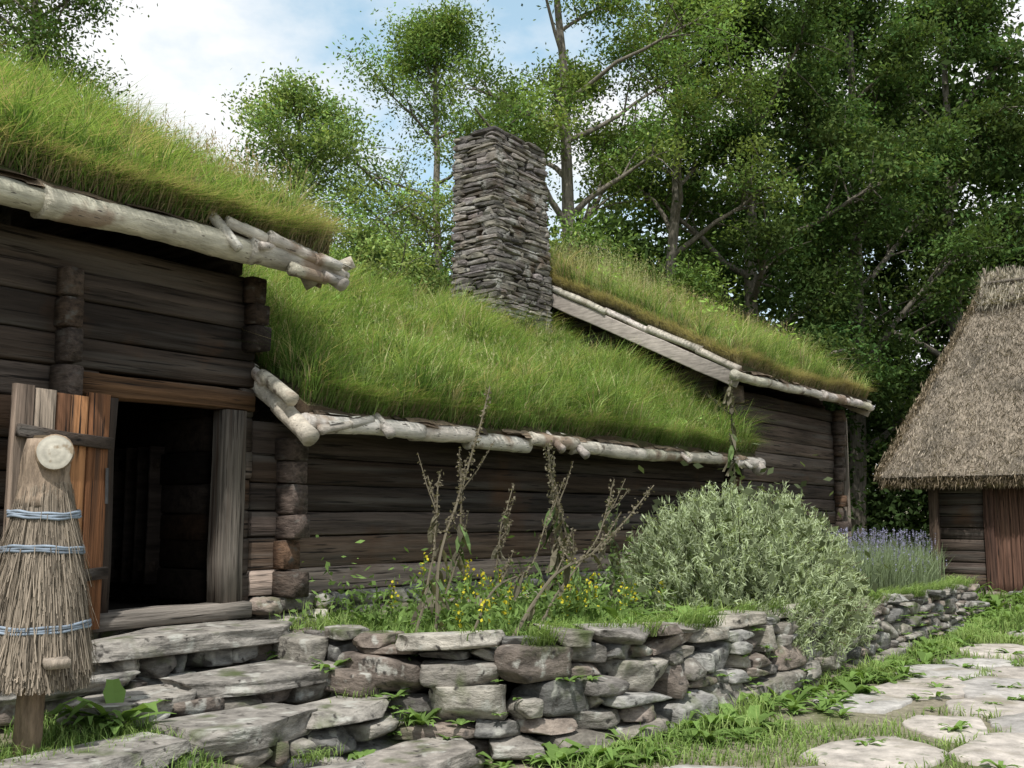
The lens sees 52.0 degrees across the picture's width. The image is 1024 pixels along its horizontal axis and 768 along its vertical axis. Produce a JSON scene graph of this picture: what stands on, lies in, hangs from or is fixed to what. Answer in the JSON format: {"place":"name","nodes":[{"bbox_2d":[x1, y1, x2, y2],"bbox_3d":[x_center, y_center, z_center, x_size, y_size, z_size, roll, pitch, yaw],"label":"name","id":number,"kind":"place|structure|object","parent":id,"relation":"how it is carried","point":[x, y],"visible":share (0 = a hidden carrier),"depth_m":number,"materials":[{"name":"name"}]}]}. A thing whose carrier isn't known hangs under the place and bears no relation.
{"place":"outdoors","nodes":[
{"label":"outdoors","id":0,"kind":"place"},
{"bbox_2d":[0,495,1023,767],"bbox_3d":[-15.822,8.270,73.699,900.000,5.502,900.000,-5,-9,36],"label":"ground","id":1,"kind":"structure","parent":0,"point":[916,707],"depth_m":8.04,"materials":[{"name":"green plant"}]},
{"bbox_2d":[0,434,100,756],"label":"straw covered beehive","id":2,"kind":"object","parent":1,"relation":"on","point":[46,624],"visible":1,"depth_m":5.57,"materials":[{"name":"beige plant"}]},
{"bbox_2d":[0,0,170,128],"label":"maple tree","id":3,"kind":"object","parent":1,"relation":"on","point":[42,26],"visible":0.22,"depth_m":24.46,"materials":[{"name":"green plant"}]},
{"bbox_2d":[0,620,484,767],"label":"stone steps","id":4,"kind":"structure","parent":1,"relation":"on","point":[227,689],"depth_m":6.78,"materials":[{"name":"grey stone"}]},
{"bbox_2d":[167,56,454,296],"bbox_3d":[-6.042,-1.672,27.102,9.636,13.373,8.588,-5,-9,36],"label":"birch tree","id":5,"kind":"object","parent":1,"relation":"on","point":[322,140],"visible":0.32,"depth_m":27.13,"materials":[{"name":"green plant"}]},
{"bbox_2d":[90,561,616,639],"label":"foundation stones","id":6,"kind":"object","parent":1,"relation":"on","point":[263,606],"visible":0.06,"depth_m":9.33,"materials":[{"name":"grey stone"}]},
{"bbox_2d":[0,223,836,632],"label":"log wall","id":7,"kind":"structure","parent":6,"relation":"on","point":[162,321],"depth_m":9.38,"materials":[{"name":"brown wood"}]},
{"bbox_2d":[109,374,215,600],"bbox_3d":[-4.924,0.791,8.674,3.900,1.994,3.051,-5,-9,36],"label":"interior lining","id":8,"kind":"object","parent":7,"relation":"attached to","point":[182,435],"visible":0.16,"depth_m":8.76,"materials":[{"name":"black wood"}]},
{"bbox_2d":[11,208,828,568],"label":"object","id":9,"kind":"structure","parent":6,"relation":"on","point":[185,256],"depth_m":11.20,"materials":[{"name":"wood"}]},
{"bbox_2d":[2,383,110,629],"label":"door planks","id":10,"kind":"object","parent":9,"relation":"attached to","point":[88,413],"depth_m":7.28,"materials":[{"name":"brown wood"}]},
{"bbox_2d":[15,423,113,580],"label":"door battens","id":11,"kind":"object","parent":10,"relation":"attached to","point":[76,439],"depth_m":7.24,"materials":[{"name":"brown wood"}]},
{"bbox_2d":[108,599,178,609],"bbox_3d":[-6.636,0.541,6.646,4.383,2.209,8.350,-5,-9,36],"label":"floor","id":12,"kind":"structure","parent":9,"relation":"in","point":[114,604],"depth_m":8.86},
{"bbox_2d":[110,446,165,584],"bbox_3d":[-3.223,1.124,9.018,0.670,1.150,0.175,-5,-9,36],"label":"door","id":13,"kind":"structure","parent":12,"relation":"attached to","point":[136,518],"depth_m":8.95,"materials":[{"name":"brown wood"}]},
{"bbox_2d":[0,175,873,475],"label":"birch bark eaves","id":14,"kind":"object","parent":9,"relation":"attached to","point":[290,257],"visible":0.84,"depth_m":8.60,"materials":[{"name":"white wood"}]},
{"bbox_2d":[0,168,863,459],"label":"bark flaps","id":15,"kind":"object","parent":14,"relation":"on","point":[318,412],"visible":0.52,"depth_m":9.61,"materials":[{"name":"brown wood"}]},
{"bbox_2d":[298,277,870,416],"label":"bargeboards","id":16,"kind":"object","parent":14,"relation":"on","point":[695,362],"visible":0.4,"depth_m":16.48,"materials":[{"name":"grey wood"}]},
{"bbox_2d":[49,265,850,598],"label":"notched log ends","id":17,"kind":"object","parent":9,"relation":"attached to","point":[293,519],"visible":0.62,"depth_m":8.82,"materials":[{"name":"brown wood"}]},
{"bbox_2d":[100,398,851,612],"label":"door jambs","id":18,"kind":"structure","parent":9,"relation":"attached to","point":[225,538],"depth_m":8.48,"materials":[{"name":"brown wood"}]},
{"bbox_2d":[105,468,108,503],"bbox_3d":[-2.881,0.724,7.466,0.044,0.253,0.044,-5,-9,36],"label":"door hinge","id":19,"kind":"object","parent":18,"relation":"attached to","point":[106,483],"depth_m":7.46,"materials":[{"name":"grey metal"}]},
{"bbox_2d":[251,396,747,468],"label":"roof boards","id":20,"kind":"object","parent":9,"relation":"on","point":[262,412],"visible":0.06,"depth_m":15.35,"materials":[{"name":"wood"}]},
{"bbox_2d":[73,225,778,456],"bbox_3d":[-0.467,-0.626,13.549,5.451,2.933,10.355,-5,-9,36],"label":"roof grass","id":21,"kind":"structure","parent":20,"relation":"on","point":[357,345],"depth_m":11.92,"materials":[{"name":"green plant"}]},
{"bbox_2d":[450,126,552,335],"bbox_3d":[-0.131,-1.892,17.028,0.988,4.117,1.658,-5,-9,36],"label":"stone chimney","id":22,"kind":"object","parent":20,"relation":"on","point":[500,236],"visible":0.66,"depth_m":16.60,"materials":[{"name":"stone"}]},
{"bbox_2d":[550,307,867,410],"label":"roof boards","id":23,"kind":"object","parent":9,"relation":"on","point":[557,310],"visible":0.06,"depth_m":18.63,"materials":[{"name":"wood"}]},
{"bbox_2d":[548,224,881,401],"bbox_3d":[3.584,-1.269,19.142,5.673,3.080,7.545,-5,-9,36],"label":"roof grass","id":24,"kind":"structure","parent":23,"relation":"on","point":[774,355],"depth_m":17.38,"materials":[{"name":"green plant"}]},
{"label":"roof boards","id":25,"kind":"object","parent":9,"relation":"on","visible":0},
{"bbox_2d":[0,160,214,227],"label":"turf","id":26,"kind":"structure","parent":25,"relation":"on","point":[49,182],"depth_m":6.96,"materials":[{"name":"soil"}]},
{"bbox_2d":[0,35,365,255],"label":"roof grass","id":27,"kind":"structure","parent":26,"relation":"on","point":[49,131],"depth_m":7.86,"materials":[{"name":"green plant"}]},
{"bbox_2d":[327,210,441,302],"bbox_3d":[-3.645,0.216,23.092,5.056,8.649,5.343,0,-7,4],"label":"birch tree","id":28,"kind":"object","parent":1,"relation":"on","point":[366,239],"visible":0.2,"depth_m":23.43,"materials":[{"name":"green plant"}]},
{"bbox_2d":[217,0,587,297],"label":"ash tree","id":29,"kind":"object","parent":1,"relation":"on","point":[445,30],"visible":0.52,"depth_m":32.39,"materials":[{"name":"green plant"}]},
{"bbox_2d":[352,226,453,300],"bbox_3d":[-2.272,0.590,26.574,6.481,8.796,5.823,-1,-7,7],"label":"birch tree","id":30,"kind":"object","parent":1,"relation":"on","point":[436,284],"visible":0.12,"depth_m":26.38,"materials":[{"name":"green plant"}]},
{"bbox_2d":[491,483,515,611],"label":"mullein plant","id":31,"kind":"object","parent":1,"relation":"on","point":[496,552],"visible":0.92,"depth_m":9.66,"materials":[{"name":"green plant"}]},
{"bbox_2d":[44,582,1023,767],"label":"leafy weeds","id":32,"kind":"object","parent":1,"relation":"on","point":[114,691],"visible":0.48,"depth_m":8.00,"materials":[{"name":"green plant"}]},
{"bbox_2d":[387,0,785,299],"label":"ash tree","id":33,"kind":"object","parent":1,"relation":"on","point":[572,85],"visible":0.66,"depth_m":25.85,"materials":[{"name":"green plant"}]},
{"bbox_2d":[289,583,989,759],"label":"stone retaining wall","id":34,"kind":"structure","parent":1,"relation":"on","point":[633,688],"depth_m":7.59,"materials":[{"name":"grey stone"}]},
{"bbox_2d":[537,0,821,313],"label":"ash tree","id":35,"kind":"object","parent":1,"relation":"on","point":[689,272],"visible":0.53,"depth_m":27.56,"materials":[{"name":"green plant"}]},
{"bbox_2d":[350,0,1023,553],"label":"distant forest foliage","id":36,"kind":"object","parent":1,"relation":"on","point":[996,182],"visible":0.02,"depth_m":38.85,"materials":[{"name":"green plant"}]},
{"bbox_2d":[593,443,895,671],"bbox_3d":[2.530,1.828,11.543,2.959,2.406,5.336,-5,-9,36],"label":"sage bush","id":37,"kind":"object","parent":1,"relation":"on","point":[736,552],"visible":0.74,"depth_m":10.43,"materials":[{"name":"green plant"}]},
{"bbox_2d":[582,0,972,427],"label":"oak tree","id":38,"kind":"object","parent":1,"relation":"on","point":[800,35],"visible":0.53,"depth_m":29.30,"materials":[{"name":"green plant"}]},
{"bbox_2d":[728,0,1023,551],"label":"oak tree","id":39,"kind":"object","parent":1,"relation":"on","point":[903,51],"visible":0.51,"depth_m":30.93,"materials":[{"name":"green plant"}]},
{"bbox_2d":[824,354,936,557],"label":"forest undergrowth","id":40,"kind":"object","parent":1,"relation":"on","point":[913,509],"visible":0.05,"depth_m":31.13,"materials":[{"name":"green plant"}]},
{"bbox_2d":[787,0,1023,409],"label":"oak tree","id":41,"kind":"object","parent":1,"relation":"on","point":[976,28],"visible":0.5,"depth_m":33.62,"materials":[{"name":"green plant"}]},
{"bbox_2d":[872,263,1023,596],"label":"thatched barn","id":42,"kind":"structure","parent":1,"relation":"on","point":[956,449],"depth_m":22.44,"materials":[{"name":"plant"}]},
{"bbox_2d":[981,144,1023,272],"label":"oak tree","id":43,"kind":"object","parent":1,"relation":"on","point":[1014,230],"visible":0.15,"depth_m":34.30,"materials":[{"name":"green plant"}]},
{"bbox_2d":[0,0,1023,488],"label":"sky","id":44,"kind":"structure","parent":0,"point":[186,48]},
{"bbox_2d":[663,626,1023,767],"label":"flagstone path","id":45,"kind":"structure","parent":0,"point":[1006,747],"depth_m":8.46,"materials":[{"name":"grey stone"}]},
{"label":"garden bed soil","id":46,"kind":"structure","parent":0,"visible":0},
{"bbox_2d":[410,453,446,632],"bbox_3d":[-0.657,1.269,8.512,0.284,1.453,0.793,0,-7,-2],"label":"mullein plant","id":47,"kind":"object","parent":46,"relation":"on","point":[432,531],"visible":0.95,"depth_m":8.48,"materials":[{"name":"brown plant"}]},
{"bbox_2d":[426,386,491,631],"bbox_3d":[-0.435,0.967,8.598,0.238,2.057,1.297,-2,-7,14],"label":"mullein plant","id":48,"kind":"object","parent":46,"relation":"on","point":[439,579],"visible":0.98,"depth_m":8.27,"materials":[{"name":"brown plant"}]},
{"bbox_2d":[434,442,493,625],"bbox_3d":[-0.454,1.255,8.841,0.545,1.551,0.284,3,-8,-25],"label":"mullein plant","id":49,"kind":"object","parent":46,"relation":"on","point":[462,531],"visible":0.84,"depth_m":8.84,"materials":[{"name":"green plant"}]},
{"bbox_2d":[474,478,565,630],"bbox_3d":[0.079,1.370,8.702,0.170,1.248,1.881,-3,-8,24],"label":"mullein plant","id":50,"kind":"object","parent":46,"relation":"on","point":[516,590],"visible":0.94,"depth_m":8.68,"materials":[{"name":"brown plant"}]},
{"bbox_2d":[366,552,675,635],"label":"yellow flowers","id":51,"kind":"object","parent":46,"relation":"on","point":[504,626],"visible":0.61,"depth_m":8.77,"materials":[{"name":"green plant"}]},
{"bbox_2d":[542,440,567,606],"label":"mullein plant","id":52,"kind":"object","parent":46,"relation":"on","point":[555,559],"visible":0.67,"depth_m":10.31,"materials":[{"name":"green plant"}]},
{"bbox_2d":[545,462,578,603],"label":"mullein plant","id":53,"kind":"object","parent":46,"relation":"on","point":[564,525],"visible":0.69,"depth_m":10.16,"materials":[{"name":"green plant"}]},
{"bbox_2d":[274,516,867,660],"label":"garden plants","id":54,"kind":"object","parent":46,"relation":"on","point":[540,606],"visible":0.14,"depth_m":8.63,"materials":[{"name":"green plant"}]},
{"bbox_2d":[512,485,653,635],"bbox_3d":[0.589,1.467,9.095,0.424,1.256,2.934,-4,-8,31],"label":"mullein plant","id":55,"kind":"object","parent":46,"relation":"on","point":[600,548],"visible":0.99,"depth_m":8.78,"materials":[{"name":"brown plant"}]},
{"bbox_2d":[539,479,629,624],"bbox_3d":[0.600,1.466,9.395,0.317,1.320,2.232,-4,-8,28],"label":"mullein plant","id":56,"kind":"object","parent":46,"relation":"on","point":[575,576],"visible":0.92,"depth_m":9.80,"materials":[{"name":"brown plant"}]},
{"bbox_2d":[604,496,625,606],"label":"mullein plant","id":57,"kind":"object","parent":46,"relation":"on","point":[615,552],"visible":0.58,"depth_m":10.42,"materials":[{"name":"green plant"}]},
{"bbox_2d":[269,573,977,647],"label":"garden grass","id":58,"kind":"structure","parent":46,"relation":"on","point":[701,616],"depth_m":8.65,"materials":[{"name":"green plant"}]},
{"bbox_2d":[706,376,742,488],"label":"climbing vine","id":59,"kind":"object","parent":46,"relation":"on","point":[732,449],"visible":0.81,"depth_m":13.96,"materials":[{"name":"green plant"}]},
{"bbox_2d":[821,525,952,594],"bbox_3d":[5.266,2.612,15.425,2.094,1.092,5.335,-5,-9,36],"label":"lavender plant","id":60,"kind":"object","parent":46,"relation":"on","point":[908,568],"visible":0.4,"depth_m":14.73,"materials":[{"name":"green plant"}]}
]}

